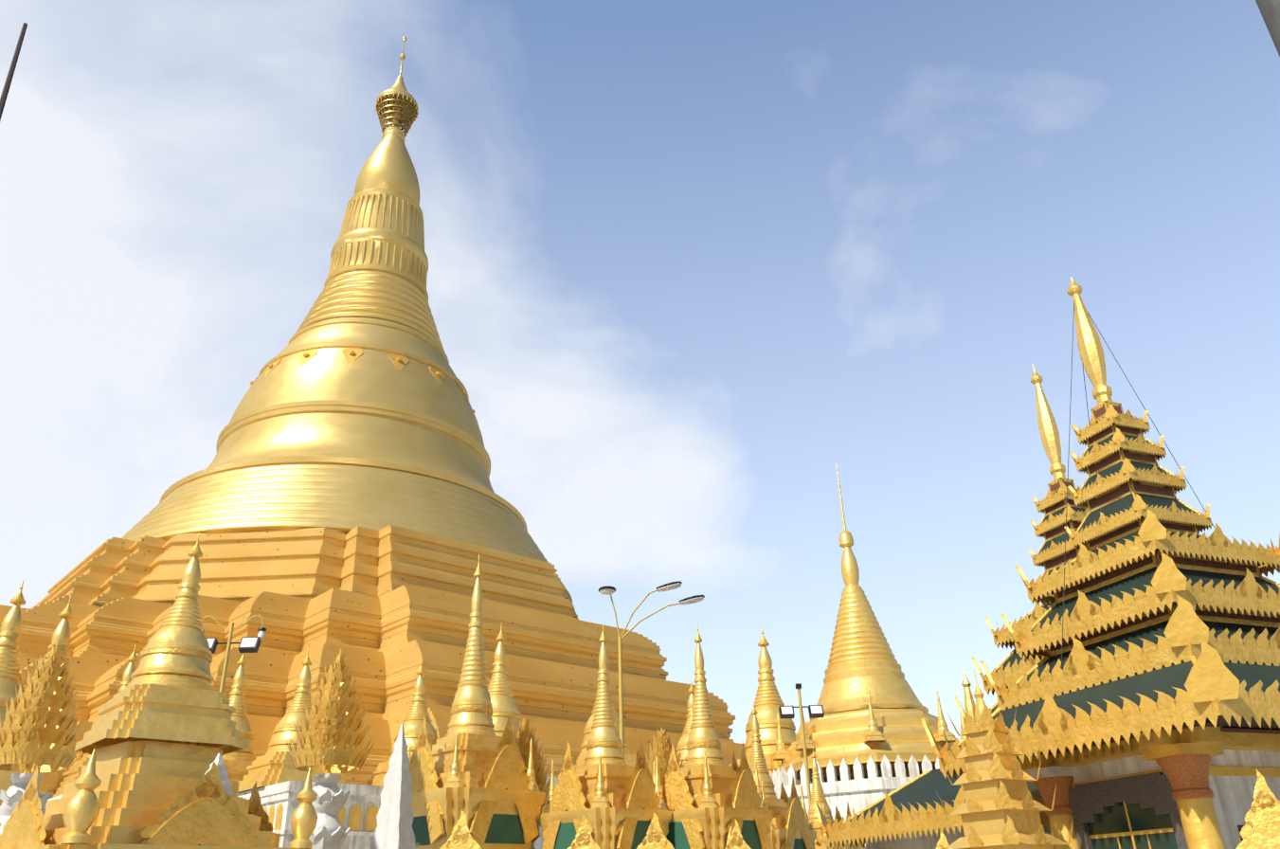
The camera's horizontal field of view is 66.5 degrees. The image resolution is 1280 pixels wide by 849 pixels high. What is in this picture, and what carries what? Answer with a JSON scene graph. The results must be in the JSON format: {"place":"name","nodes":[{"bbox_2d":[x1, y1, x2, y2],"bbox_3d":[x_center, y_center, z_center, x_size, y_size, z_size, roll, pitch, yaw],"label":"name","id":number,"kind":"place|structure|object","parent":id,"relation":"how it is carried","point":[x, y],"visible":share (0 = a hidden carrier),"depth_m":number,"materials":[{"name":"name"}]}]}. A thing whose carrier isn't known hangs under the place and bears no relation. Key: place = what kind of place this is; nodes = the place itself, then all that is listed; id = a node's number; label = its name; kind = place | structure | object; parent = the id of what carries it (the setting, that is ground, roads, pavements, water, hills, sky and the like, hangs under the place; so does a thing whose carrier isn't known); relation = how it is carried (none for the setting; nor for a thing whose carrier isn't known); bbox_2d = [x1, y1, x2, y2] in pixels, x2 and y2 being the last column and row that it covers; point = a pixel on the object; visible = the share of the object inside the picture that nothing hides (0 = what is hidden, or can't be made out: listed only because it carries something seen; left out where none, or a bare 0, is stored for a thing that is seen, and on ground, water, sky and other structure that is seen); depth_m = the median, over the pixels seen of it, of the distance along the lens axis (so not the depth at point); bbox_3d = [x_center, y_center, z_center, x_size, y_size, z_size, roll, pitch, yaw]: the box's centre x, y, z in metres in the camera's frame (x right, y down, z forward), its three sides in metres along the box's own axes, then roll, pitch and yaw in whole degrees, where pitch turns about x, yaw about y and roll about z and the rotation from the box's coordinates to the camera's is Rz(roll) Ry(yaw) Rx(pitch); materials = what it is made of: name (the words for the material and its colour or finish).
{"place":"outdoors","nodes":[
{"label":"outdoors","id":0,"kind":"place"},
{"bbox_2d":[0,0,1279,743],"label":"sky","id":1,"kind":"structure","parent":0,"point":[689,261],"materials":[{"name":"blue"}]},
{"bbox_2d":[813,277,1279,848],"bbox_3d":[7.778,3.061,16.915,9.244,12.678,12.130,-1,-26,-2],"label":"pavilion","id":2,"kind":"structure","parent":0,"point":[1132,679],"depth_m":13.99,"materials":[{"name":"gold metal"}]},
{"label":"ground","id":3,"kind":"structure","parent":0,"visible":0},
{"bbox_2d":[0,36,744,848],"bbox_3d":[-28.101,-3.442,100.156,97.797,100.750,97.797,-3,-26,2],"label":"stupa","id":4,"kind":"object","parent":3,"relation":"on","point":[333,499],"visible":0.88,"depth_m":71.28,"materials":[{"name":"gold metal"}]},
{"bbox_2d":[0,579,801,830],"bbox_3d":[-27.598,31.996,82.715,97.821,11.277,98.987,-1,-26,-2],"label":"small stupas","id":5,"kind":"object","parent":4,"relation":"on","point":[274,765],"visible":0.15,"depth_m":43.08,"materials":[{"name":"gold metal"}]},
{"bbox_2d":[0,22,824,807],"bbox_3d":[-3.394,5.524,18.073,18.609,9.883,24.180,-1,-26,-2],"label":"lamps","id":6,"kind":"object","parent":3,"relation":"on","point":[250,644],"visible":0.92,"depth_m":27.84,"materials":[{"name":"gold metal"}]},
{"bbox_2d":[0,532,866,848],"bbox_3d":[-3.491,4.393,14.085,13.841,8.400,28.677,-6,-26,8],"label":"stupa","id":7,"kind":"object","parent":3,"relation":"on","point":[159,739],"visible":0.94,"depth_m":15.86,"materials":[{"name":"gold metal"}]},
{"bbox_2d":[769,458,964,846],"bbox_3d":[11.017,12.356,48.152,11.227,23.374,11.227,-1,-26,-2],"label":"stupa","id":8,"kind":"object","parent":3,"relation":"on","point":[867,740],"visible":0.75,"depth_m":44.64,"materials":[{"name":"gold metal"}]},
{"bbox_2d":[1255,0,1279,56],"bbox_3d":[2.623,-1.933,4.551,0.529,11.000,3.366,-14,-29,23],"label":"pole","id":9,"kind":"object","parent":3,"relation":"on","point":[1270,10],"depth_m":2.70,"materials":[{"name":"grey metal"}]}
]}

